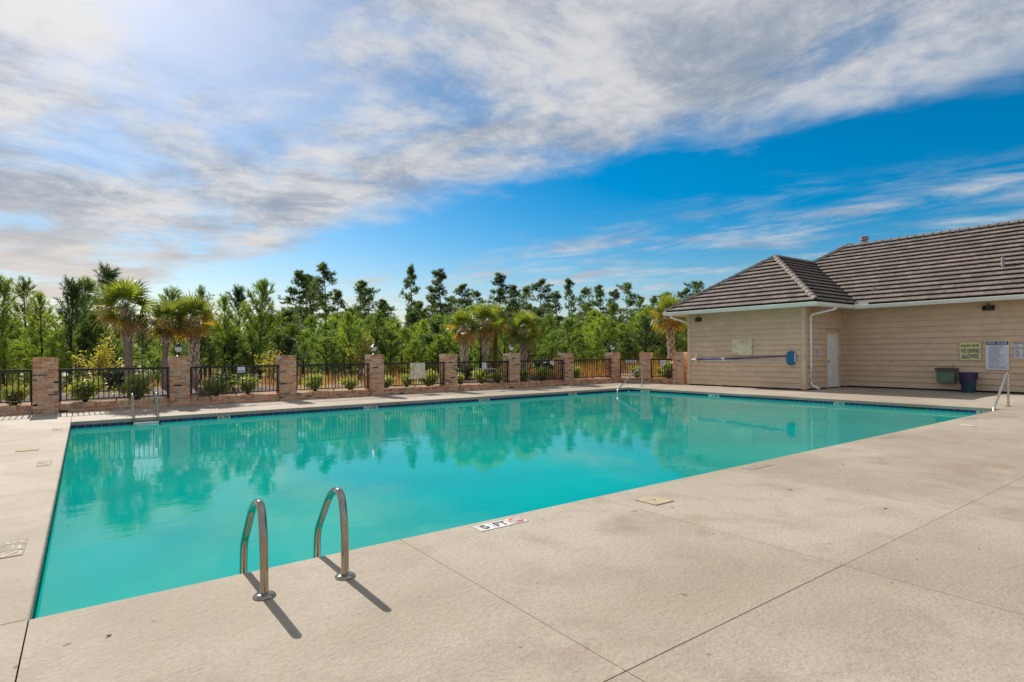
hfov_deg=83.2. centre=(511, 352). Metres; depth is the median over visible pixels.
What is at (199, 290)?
young pine tree
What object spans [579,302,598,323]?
tall pine tree
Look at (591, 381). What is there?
brick wall
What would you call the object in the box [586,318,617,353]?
young pine tree
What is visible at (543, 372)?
shrub
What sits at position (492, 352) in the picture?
young pine tree
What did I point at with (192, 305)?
palm tree
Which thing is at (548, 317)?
young pine tree
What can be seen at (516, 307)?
tall pine tree
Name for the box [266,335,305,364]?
young pine tree
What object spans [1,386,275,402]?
mulch bed
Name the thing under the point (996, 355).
rules sign
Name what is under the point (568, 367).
brick pillar
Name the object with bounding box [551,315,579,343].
young pine tree
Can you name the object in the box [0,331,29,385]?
young pine tree
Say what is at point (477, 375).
shrub
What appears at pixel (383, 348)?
young pine tree
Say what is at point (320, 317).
young pine tree
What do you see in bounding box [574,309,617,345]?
young pine tree
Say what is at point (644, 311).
young pine tree
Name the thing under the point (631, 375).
stair handrail
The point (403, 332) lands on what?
young pine tree
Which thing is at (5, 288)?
young pine tree
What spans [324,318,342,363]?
young pine tree
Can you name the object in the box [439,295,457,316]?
tall pine tree
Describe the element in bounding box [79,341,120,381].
shrub
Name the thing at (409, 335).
young pine tree
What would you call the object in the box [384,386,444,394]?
brick wall
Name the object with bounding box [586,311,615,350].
young pine tree
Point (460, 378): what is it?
shrub
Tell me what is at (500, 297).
tall pine tree
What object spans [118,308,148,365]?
young pine tree
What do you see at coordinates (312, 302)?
tall pine tree
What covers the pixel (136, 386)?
shrub
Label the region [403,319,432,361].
young pine tree
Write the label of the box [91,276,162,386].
palm tree
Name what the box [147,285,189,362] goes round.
young pine tree
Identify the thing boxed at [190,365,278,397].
metal railing
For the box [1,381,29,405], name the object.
shrub
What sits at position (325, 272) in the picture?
tall pine tree
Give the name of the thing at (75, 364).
young pine tree
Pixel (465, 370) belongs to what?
shrub
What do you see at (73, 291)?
young pine tree
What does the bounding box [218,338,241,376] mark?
young pine tree
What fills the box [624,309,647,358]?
young pine tree
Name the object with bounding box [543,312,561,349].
young pine tree
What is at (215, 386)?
shrub
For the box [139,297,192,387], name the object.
palm tree
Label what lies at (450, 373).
brick pillar
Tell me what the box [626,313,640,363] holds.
young pine tree
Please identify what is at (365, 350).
tall shrub
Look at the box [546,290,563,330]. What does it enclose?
tall pine tree
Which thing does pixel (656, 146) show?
sky
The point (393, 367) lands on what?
tall shrub
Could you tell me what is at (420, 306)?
tall pine tree
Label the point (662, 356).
young pine tree
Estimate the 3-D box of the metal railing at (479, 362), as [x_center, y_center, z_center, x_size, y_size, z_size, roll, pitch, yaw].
[-1.101,0.751,21.743,2.370,0.875,0.071,0,0,-37]
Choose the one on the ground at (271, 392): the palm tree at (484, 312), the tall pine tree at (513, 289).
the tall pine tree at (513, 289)
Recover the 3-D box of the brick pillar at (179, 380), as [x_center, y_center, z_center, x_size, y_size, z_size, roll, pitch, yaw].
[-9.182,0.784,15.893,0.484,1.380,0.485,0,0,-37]
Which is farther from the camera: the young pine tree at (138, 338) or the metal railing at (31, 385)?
the young pine tree at (138, 338)
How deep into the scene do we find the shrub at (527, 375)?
23.73 m
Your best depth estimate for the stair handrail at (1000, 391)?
13.69 m
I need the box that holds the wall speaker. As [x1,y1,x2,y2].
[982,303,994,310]
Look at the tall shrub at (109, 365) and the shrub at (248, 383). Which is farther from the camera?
the tall shrub at (109, 365)
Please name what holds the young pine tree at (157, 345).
on the ground at (271, 392)
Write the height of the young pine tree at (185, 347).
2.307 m
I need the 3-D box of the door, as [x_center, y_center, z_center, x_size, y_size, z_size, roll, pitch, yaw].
[11.721,0.251,21.095,1.030,2.030,0.115,0,0,-37]
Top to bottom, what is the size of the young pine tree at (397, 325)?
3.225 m
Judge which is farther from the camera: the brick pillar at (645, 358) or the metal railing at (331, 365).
the brick pillar at (645, 358)
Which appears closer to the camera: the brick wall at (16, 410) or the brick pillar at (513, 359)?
the brick wall at (16, 410)
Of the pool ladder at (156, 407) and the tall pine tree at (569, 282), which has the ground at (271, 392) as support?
the tall pine tree at (569, 282)
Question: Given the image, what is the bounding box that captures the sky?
[0,0,1023,353]
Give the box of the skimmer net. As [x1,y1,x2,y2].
[703,351,798,364]
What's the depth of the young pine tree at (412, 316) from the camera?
47.42 m
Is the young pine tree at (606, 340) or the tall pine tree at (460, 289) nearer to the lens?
the young pine tree at (606, 340)
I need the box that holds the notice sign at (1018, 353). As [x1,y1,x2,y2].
[1014,349,1022,357]
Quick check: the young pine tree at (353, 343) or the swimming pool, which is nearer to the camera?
the swimming pool
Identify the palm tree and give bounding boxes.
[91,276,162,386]
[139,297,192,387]
[167,288,219,386]
[443,306,483,368]
[467,299,505,375]
[480,301,510,372]
[504,308,542,369]
[649,291,686,362]
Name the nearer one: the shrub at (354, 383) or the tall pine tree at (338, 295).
the shrub at (354, 383)
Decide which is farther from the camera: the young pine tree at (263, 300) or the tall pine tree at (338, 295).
the tall pine tree at (338, 295)
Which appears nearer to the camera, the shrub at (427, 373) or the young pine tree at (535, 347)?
the shrub at (427, 373)
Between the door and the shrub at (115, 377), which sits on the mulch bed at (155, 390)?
the shrub at (115, 377)
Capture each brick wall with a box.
[0,405,32,415]
[58,398,169,412]
[190,393,279,404]
[297,389,369,399]
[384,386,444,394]
[458,383,508,390]
[520,380,563,387]
[574,378,611,384]
[619,378,639,382]
[651,378,672,383]
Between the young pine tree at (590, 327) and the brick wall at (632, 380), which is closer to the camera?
the brick wall at (632, 380)
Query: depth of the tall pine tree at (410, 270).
68.75 m
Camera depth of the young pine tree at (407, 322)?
65.83 m
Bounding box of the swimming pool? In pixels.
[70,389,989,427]
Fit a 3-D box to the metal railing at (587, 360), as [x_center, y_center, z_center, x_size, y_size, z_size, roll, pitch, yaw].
[3.478,0.715,25.136,2.370,0.875,0.071,0,0,-37]
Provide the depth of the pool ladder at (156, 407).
13.00 m
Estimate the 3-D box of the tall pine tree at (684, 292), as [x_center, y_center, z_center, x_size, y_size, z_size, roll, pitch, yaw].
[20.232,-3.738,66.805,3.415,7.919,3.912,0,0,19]
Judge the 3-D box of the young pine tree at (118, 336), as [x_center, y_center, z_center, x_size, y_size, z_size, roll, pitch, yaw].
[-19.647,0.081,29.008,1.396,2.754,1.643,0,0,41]
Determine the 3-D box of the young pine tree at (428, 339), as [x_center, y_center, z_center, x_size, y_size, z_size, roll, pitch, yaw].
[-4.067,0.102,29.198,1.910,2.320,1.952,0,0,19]
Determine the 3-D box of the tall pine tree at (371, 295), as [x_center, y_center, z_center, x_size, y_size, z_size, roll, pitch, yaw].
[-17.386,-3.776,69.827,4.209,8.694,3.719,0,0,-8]
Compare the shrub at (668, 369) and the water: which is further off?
the shrub at (668, 369)
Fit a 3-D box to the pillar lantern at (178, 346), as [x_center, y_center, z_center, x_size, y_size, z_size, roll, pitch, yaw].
[-9.189,-0.102,15.893,0.225,0.392,0.225,0,0,31]
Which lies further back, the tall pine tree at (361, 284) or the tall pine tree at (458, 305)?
the tall pine tree at (458, 305)
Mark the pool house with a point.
(903, 313)
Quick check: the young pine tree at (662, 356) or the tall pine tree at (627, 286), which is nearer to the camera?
the young pine tree at (662, 356)
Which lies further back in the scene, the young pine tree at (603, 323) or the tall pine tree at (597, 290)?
the tall pine tree at (597, 290)
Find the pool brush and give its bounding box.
[692,354,785,363]
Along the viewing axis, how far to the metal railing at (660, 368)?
24.89 m
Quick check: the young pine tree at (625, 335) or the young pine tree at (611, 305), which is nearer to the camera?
the young pine tree at (625, 335)
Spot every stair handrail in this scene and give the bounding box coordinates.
[617,365,642,393]
[992,372,1011,410]
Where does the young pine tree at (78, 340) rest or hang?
on the ground at (271, 392)
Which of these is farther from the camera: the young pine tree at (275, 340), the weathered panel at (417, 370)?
the young pine tree at (275, 340)
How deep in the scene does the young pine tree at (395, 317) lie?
52.51 m
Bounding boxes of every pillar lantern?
[174,342,183,355]
[371,343,377,354]
[508,344,513,352]
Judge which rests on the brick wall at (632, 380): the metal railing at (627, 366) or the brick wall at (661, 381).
the metal railing at (627, 366)
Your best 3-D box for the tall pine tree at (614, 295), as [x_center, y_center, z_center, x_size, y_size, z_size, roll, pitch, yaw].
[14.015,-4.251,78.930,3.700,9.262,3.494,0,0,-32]
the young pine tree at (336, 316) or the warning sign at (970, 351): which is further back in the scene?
the young pine tree at (336, 316)
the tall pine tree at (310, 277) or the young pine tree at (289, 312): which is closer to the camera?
the young pine tree at (289, 312)
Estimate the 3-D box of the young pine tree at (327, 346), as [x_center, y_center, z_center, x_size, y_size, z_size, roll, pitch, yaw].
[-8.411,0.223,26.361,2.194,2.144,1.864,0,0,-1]
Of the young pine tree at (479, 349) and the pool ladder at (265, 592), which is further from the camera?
the young pine tree at (479, 349)
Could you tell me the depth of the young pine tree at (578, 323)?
48.82 m
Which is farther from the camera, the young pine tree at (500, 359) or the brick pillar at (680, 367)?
the young pine tree at (500, 359)
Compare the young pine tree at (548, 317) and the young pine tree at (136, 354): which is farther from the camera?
the young pine tree at (548, 317)
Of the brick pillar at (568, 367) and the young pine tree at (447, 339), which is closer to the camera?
the brick pillar at (568, 367)
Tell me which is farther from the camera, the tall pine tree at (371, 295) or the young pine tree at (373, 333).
the tall pine tree at (371, 295)
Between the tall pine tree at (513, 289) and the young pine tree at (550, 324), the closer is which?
the young pine tree at (550, 324)
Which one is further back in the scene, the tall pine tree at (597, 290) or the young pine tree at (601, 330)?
the tall pine tree at (597, 290)
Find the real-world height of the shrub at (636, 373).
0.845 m
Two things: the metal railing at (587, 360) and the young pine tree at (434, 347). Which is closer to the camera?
the metal railing at (587, 360)
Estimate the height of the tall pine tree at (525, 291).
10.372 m
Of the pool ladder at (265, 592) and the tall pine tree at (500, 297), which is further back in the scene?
the tall pine tree at (500, 297)
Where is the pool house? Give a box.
[663,219,1023,393]
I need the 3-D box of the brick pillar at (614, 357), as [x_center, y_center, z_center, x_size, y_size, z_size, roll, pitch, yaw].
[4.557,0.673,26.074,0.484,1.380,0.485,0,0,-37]
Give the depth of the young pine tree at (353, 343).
27.87 m
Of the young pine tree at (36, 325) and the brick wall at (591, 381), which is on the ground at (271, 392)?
the young pine tree at (36, 325)
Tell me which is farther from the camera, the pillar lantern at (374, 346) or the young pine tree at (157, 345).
the young pine tree at (157, 345)
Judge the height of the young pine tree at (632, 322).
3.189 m
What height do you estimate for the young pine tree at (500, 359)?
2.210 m
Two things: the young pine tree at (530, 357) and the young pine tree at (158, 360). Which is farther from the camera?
the young pine tree at (530, 357)
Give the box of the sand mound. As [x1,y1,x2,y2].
[324,368,386,378]
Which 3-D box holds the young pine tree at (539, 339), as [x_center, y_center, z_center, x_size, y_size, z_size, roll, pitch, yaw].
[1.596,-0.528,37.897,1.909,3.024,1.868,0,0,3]
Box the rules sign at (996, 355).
[985,341,1008,369]
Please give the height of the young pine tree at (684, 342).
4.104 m
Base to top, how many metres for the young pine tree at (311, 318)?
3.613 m
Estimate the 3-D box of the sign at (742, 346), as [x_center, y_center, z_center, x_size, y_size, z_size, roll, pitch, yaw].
[8.682,-0.210,21.768,0.030,0.600,0.840,0,0,-37]
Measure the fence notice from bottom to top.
0.160 m
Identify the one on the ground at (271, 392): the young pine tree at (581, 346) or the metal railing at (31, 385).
the young pine tree at (581, 346)
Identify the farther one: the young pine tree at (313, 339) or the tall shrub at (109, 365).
the young pine tree at (313, 339)
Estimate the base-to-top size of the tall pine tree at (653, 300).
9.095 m
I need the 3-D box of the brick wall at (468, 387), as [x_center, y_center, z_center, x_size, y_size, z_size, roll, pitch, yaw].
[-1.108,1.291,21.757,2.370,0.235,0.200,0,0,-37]
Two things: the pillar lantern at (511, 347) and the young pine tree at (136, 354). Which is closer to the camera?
the pillar lantern at (511, 347)
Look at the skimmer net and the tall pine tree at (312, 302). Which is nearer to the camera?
the skimmer net
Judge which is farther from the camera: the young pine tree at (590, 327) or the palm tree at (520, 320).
the young pine tree at (590, 327)
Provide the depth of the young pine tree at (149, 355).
25.36 m
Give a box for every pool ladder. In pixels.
[130,392,158,424]
[239,487,354,600]
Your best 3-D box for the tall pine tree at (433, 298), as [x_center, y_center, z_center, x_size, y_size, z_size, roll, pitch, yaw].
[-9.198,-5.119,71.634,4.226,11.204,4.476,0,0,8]
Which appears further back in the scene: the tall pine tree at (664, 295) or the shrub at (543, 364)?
the tall pine tree at (664, 295)
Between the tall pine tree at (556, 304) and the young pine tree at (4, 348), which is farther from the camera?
the tall pine tree at (556, 304)
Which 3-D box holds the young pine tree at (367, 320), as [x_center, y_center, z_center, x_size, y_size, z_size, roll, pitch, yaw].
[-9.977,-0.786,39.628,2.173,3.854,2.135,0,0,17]
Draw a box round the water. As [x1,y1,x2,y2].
[32,391,980,618]
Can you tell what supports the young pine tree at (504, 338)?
on the ground at (271, 392)
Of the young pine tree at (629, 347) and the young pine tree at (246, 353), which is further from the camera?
the young pine tree at (629, 347)
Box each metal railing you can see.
[0,369,32,404]
[58,367,169,403]
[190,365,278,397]
[296,363,368,390]
[384,362,444,386]
[457,361,508,383]
[520,360,563,380]
[574,359,610,377]
[620,359,639,377]
[651,359,671,377]
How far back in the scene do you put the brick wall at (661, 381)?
24.81 m
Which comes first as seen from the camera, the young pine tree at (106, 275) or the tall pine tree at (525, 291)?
the young pine tree at (106, 275)
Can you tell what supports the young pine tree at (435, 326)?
on the ground at (271, 392)
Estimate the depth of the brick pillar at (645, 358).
25.26 m
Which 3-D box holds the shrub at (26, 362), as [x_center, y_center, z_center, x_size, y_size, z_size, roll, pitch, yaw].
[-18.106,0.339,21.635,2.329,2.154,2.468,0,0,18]
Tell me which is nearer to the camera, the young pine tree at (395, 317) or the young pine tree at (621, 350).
the young pine tree at (621, 350)
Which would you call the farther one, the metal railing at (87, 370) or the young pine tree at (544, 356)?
the young pine tree at (544, 356)
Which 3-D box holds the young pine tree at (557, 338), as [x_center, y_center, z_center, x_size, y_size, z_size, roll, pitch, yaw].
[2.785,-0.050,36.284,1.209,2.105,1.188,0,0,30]
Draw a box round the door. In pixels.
[825,332,839,387]
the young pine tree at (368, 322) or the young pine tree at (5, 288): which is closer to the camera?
the young pine tree at (5, 288)
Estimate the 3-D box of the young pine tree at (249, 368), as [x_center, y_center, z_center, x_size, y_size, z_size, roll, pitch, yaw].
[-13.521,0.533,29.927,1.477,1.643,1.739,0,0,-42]
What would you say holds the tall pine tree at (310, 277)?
on the ground at (271, 392)
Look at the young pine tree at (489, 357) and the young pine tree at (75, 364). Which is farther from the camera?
the young pine tree at (489, 357)
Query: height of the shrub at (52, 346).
1.860 m
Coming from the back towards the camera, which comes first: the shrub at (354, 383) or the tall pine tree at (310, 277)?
the tall pine tree at (310, 277)
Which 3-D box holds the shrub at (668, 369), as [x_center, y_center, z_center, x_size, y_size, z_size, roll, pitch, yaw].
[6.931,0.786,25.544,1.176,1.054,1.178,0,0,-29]
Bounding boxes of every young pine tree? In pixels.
[0,272,31,361]
[0,328,17,383]
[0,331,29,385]
[0,338,28,387]
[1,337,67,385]
[7,275,49,386]
[10,290,70,377]
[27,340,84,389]
[35,274,98,386]
[57,275,116,381]
[59,326,90,379]
[63,308,122,376]
[63,344,94,379]
[76,259,134,344]
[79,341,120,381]
[109,328,141,366]
[109,335,144,366]
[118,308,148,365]
[133,322,158,374]
[136,317,172,366]
[137,350,160,381]
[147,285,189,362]
[147,356,161,384]
[168,339,187,355]
[181,349,217,377]
[182,334,221,383]
[194,284,222,376]
[201,325,226,376]
[202,293,241,374]
[211,333,245,376]
[214,325,248,371]
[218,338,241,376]
[222,283,263,347]
[226,355,245,375]
[229,278,289,378]
[234,333,273,375]
[239,356,263,376]
[255,332,291,373]
[261,327,281,377]
[263,306,304,351]
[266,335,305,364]
[281,322,304,366]
[294,342,312,377]
[295,314,321,359]
[298,335,321,373]
[306,335,348,376]
[311,328,351,372]
[312,313,329,336]
[317,316,346,370]
[317,322,338,356]
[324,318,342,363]
[329,312,343,326]
[330,311,372,375]
[339,325,367,369]
[342,305,365,327]
[345,319,370,346]
[357,314,374,333]
[362,309,392,353]
[364,317,393,362]
[365,318,376,340]
[369,335,399,369]
[376,330,404,377]
[382,318,396,333]
[384,350,402,375]
[386,327,415,374]
[387,320,412,370]
[388,315,401,330]
[396,334,425,361]
[398,339,429,374]
[402,314,412,327]
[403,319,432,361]
[404,310,420,328]
[407,321,421,338]
[412,332,437,372]
[417,332,441,364]
[425,333,458,373]
[426,312,440,327]
[428,319,448,348]
[431,314,450,352]
[437,313,482,368]
[464,305,488,320]
[467,318,498,368]
[470,338,501,372]
[477,334,502,358]
[491,324,518,356]
[491,341,501,372]
[497,339,509,365]
[516,325,539,362]
[518,313,549,359]
[527,348,536,370]
[530,351,547,369]
[531,306,553,327]
[533,316,551,356]
[536,324,548,358]
[537,331,563,359]
[542,313,556,329]
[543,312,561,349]
[544,319,561,339]
[548,336,564,359]
[550,344,568,365]
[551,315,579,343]
[556,332,583,358]
[566,333,589,351]
[567,313,581,327]
[569,319,583,348]
[571,336,588,366]
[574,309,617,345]
[579,322,601,362]
[581,326,608,369]
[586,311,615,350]
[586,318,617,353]
[587,316,623,353]
[587,346,599,366]
[597,338,612,367]
[602,323,635,360]
[603,341,618,353]
[606,302,626,342]
[614,342,628,358]
[619,330,634,355]
[622,338,638,363]
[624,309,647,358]
[625,314,659,351]
[626,306,664,358]
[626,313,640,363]
[627,319,647,365]
[639,307,655,346]
[642,315,663,351]
[650,309,687,357]
[652,317,684,358]
[654,349,667,362]
[655,312,686,354]
[658,330,682,352]
[676,317,687,351]
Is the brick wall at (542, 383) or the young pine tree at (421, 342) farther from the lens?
the young pine tree at (421, 342)
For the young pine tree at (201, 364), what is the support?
on the ground at (271, 392)
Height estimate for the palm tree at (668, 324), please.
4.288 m
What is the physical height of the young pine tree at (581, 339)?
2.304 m
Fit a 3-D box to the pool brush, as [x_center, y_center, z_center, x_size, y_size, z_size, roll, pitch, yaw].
[8.525,0.231,21.911,0.115,0.391,4.103,0,0,-37]
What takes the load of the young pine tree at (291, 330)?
on the ground at (271, 392)
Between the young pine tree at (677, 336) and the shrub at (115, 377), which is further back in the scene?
the young pine tree at (677, 336)
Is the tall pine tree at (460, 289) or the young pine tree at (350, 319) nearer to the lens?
the young pine tree at (350, 319)
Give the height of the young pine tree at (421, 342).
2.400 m
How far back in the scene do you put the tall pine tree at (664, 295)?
76.33 m
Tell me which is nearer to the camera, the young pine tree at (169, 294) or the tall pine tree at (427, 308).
the young pine tree at (169, 294)
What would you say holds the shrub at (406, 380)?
on the ground at (271, 392)
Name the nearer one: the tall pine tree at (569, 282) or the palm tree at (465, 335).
the palm tree at (465, 335)
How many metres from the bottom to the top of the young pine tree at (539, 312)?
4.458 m
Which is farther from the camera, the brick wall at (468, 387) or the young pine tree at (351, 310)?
the young pine tree at (351, 310)
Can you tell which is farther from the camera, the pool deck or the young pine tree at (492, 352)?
the young pine tree at (492, 352)
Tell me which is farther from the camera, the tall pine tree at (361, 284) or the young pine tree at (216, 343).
the tall pine tree at (361, 284)
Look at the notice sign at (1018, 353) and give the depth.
17.67 m
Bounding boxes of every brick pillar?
[33,357,58,413]
[168,356,189,406]
[276,355,296,400]
[365,354,383,395]
[439,354,457,391]
[503,353,519,387]
[557,353,573,384]
[605,352,619,382]
[639,352,652,382]
[672,352,687,384]
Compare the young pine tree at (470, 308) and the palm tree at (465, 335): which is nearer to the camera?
the palm tree at (465, 335)
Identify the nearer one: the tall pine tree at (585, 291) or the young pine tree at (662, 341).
the young pine tree at (662, 341)
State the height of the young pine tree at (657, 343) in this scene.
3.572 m
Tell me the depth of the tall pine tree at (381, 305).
53.54 m
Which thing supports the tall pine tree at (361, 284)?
on the ground at (271, 392)
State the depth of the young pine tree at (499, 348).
32.58 m
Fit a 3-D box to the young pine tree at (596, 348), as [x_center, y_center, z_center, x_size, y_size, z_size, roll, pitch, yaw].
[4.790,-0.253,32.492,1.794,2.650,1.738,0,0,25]
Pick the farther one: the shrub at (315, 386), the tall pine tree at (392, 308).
the tall pine tree at (392, 308)
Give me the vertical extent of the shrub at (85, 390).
0.845 m
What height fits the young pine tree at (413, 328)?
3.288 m
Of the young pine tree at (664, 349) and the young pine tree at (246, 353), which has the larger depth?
the young pine tree at (664, 349)
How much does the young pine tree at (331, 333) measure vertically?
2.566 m
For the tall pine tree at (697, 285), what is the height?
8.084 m
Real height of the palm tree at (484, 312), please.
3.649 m
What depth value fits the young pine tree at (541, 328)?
36.65 m
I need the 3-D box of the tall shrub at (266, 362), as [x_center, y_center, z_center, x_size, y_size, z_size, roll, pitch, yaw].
[-9.569,0.569,22.773,1.201,1.516,1.018,0,0,-26]
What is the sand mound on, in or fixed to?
on the ground at (271, 392)
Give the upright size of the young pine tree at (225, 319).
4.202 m
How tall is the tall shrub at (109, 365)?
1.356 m
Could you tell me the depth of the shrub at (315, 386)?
18.55 m
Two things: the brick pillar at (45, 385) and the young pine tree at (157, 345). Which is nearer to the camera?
the brick pillar at (45, 385)
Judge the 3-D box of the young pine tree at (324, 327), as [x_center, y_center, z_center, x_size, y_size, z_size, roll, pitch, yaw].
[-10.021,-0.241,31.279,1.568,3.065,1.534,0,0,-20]
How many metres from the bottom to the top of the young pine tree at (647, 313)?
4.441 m
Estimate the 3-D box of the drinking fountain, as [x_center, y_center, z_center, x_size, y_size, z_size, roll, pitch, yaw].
[14.345,0.716,19.020,0.368,0.598,0.550,0,0,-37]
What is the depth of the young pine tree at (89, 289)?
24.55 m
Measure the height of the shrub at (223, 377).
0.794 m
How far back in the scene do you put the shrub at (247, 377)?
19.13 m
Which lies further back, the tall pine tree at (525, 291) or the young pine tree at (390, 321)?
the tall pine tree at (525, 291)
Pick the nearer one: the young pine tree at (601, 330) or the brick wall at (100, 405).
the brick wall at (100, 405)
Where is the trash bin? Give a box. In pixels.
[958,372,978,392]
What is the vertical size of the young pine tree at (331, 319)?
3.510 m
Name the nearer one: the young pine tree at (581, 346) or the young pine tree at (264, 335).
the young pine tree at (264, 335)
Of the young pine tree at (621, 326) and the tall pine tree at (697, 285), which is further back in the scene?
the tall pine tree at (697, 285)
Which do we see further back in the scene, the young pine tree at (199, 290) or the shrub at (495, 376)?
the young pine tree at (199, 290)
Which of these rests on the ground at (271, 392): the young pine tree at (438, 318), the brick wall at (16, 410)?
the young pine tree at (438, 318)
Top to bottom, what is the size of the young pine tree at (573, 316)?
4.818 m
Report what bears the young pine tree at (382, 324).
on the ground at (271, 392)
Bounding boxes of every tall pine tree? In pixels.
[276,269,320,325]
[287,273,327,329]
[302,280,330,319]
[307,261,342,321]
[328,290,347,324]
[352,286,383,319]
[353,280,378,320]
[376,298,394,325]
[376,303,398,323]
[398,262,420,317]
[412,301,427,327]
[423,301,443,331]
[425,268,454,318]
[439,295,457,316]
[444,298,474,313]
[449,283,474,315]
[467,290,486,306]
[486,272,514,318]
[504,285,522,321]
[506,298,523,315]
[516,285,535,312]
[525,278,555,318]
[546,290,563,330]
[563,277,576,315]
[573,286,592,319]
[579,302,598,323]
[583,284,615,315]
[604,289,623,320]
[607,281,641,321]
[628,296,645,321]
[645,296,658,315]
[656,291,674,308]
[675,287,695,299]
[684,280,703,292]
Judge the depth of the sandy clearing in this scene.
36.32 m
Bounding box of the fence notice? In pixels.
[237,367,244,372]
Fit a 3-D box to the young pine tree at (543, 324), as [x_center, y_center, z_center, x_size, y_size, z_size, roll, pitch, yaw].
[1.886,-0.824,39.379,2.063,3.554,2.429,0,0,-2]
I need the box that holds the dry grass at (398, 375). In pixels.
[1,353,668,394]
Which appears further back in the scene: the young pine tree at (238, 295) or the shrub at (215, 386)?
the young pine tree at (238, 295)
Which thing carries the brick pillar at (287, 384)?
on the pool deck
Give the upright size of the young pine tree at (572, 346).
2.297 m
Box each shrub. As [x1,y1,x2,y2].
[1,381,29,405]
[62,374,107,401]
[66,334,115,388]
[95,363,140,390]
[101,356,135,374]
[110,373,159,399]
[201,376,233,395]
[211,371,240,388]
[232,374,262,393]
[236,372,260,386]
[254,348,284,381]
[301,371,324,390]
[337,376,359,389]
[346,330,372,379]
[384,373,396,387]
[385,357,402,374]
[400,373,415,386]
[417,369,439,386]
[458,364,473,377]
[458,372,463,384]
[470,368,489,383]
[488,370,501,382]
[520,366,532,381]
[532,357,557,372]
[533,365,551,379]
[574,366,582,378]
[629,364,639,377]
[654,360,672,378]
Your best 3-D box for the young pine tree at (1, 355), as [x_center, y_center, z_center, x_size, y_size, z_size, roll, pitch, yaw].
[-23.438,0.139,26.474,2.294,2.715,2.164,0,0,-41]
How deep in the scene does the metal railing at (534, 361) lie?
23.45 m
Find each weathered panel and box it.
[410,363,424,378]
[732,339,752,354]
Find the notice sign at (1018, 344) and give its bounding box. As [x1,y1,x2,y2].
[1014,342,1022,346]
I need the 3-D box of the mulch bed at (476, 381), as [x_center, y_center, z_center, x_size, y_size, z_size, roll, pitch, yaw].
[-0.378,1.126,25.986,8.522,0.235,4.526,0,0,-37]
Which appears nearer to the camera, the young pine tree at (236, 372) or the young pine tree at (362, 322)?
the young pine tree at (236, 372)
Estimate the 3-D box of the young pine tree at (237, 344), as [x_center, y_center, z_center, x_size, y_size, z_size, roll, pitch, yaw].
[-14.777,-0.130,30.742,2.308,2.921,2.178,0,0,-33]
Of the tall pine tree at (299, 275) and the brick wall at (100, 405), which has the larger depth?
the tall pine tree at (299, 275)
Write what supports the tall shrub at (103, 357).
on the ground at (271, 392)
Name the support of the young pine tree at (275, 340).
on the ground at (271, 392)
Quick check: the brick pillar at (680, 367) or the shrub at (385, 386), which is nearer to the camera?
the shrub at (385, 386)
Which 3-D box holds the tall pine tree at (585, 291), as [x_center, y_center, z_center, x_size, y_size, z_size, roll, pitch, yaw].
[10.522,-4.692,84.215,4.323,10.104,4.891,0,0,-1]
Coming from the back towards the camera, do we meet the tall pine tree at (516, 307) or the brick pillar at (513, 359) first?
the tall pine tree at (516, 307)
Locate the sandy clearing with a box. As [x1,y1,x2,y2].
[17,370,156,378]
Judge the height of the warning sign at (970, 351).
0.608 m
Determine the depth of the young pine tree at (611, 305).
42.78 m
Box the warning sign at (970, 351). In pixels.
[959,342,981,360]
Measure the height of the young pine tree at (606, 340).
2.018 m
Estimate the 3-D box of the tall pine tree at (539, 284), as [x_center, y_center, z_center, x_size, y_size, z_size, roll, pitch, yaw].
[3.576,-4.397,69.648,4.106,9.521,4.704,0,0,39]
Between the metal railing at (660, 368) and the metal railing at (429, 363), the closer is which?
the metal railing at (429, 363)
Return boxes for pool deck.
[0,383,1023,681]
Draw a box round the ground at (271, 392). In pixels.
[0,355,670,405]
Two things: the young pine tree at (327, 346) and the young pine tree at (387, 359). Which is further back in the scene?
the young pine tree at (387, 359)
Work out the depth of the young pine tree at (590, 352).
34.16 m
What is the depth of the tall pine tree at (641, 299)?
74.12 m
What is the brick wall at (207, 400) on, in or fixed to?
on the pool deck
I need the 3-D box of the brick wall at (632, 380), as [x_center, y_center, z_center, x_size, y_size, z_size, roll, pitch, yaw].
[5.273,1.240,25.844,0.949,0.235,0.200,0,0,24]
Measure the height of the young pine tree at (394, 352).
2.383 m
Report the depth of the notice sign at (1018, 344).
17.66 m
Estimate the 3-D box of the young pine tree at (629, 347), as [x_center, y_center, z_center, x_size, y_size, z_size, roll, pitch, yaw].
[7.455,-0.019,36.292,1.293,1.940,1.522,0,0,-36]
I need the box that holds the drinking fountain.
[935,366,958,383]
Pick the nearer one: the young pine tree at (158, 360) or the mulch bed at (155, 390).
the mulch bed at (155, 390)
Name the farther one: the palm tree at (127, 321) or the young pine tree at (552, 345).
the young pine tree at (552, 345)
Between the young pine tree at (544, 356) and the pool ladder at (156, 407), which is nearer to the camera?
the pool ladder at (156, 407)
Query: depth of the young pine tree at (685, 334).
54.16 m
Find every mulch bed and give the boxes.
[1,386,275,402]
[422,375,555,383]
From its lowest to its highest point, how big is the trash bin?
0.642 m
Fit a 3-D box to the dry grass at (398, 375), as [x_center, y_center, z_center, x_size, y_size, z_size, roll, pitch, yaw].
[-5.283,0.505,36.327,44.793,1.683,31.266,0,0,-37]
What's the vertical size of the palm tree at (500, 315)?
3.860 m
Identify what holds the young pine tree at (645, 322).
on the ground at (271, 392)
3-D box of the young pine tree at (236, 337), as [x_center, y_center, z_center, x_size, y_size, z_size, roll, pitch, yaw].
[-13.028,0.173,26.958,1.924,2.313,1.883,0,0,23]

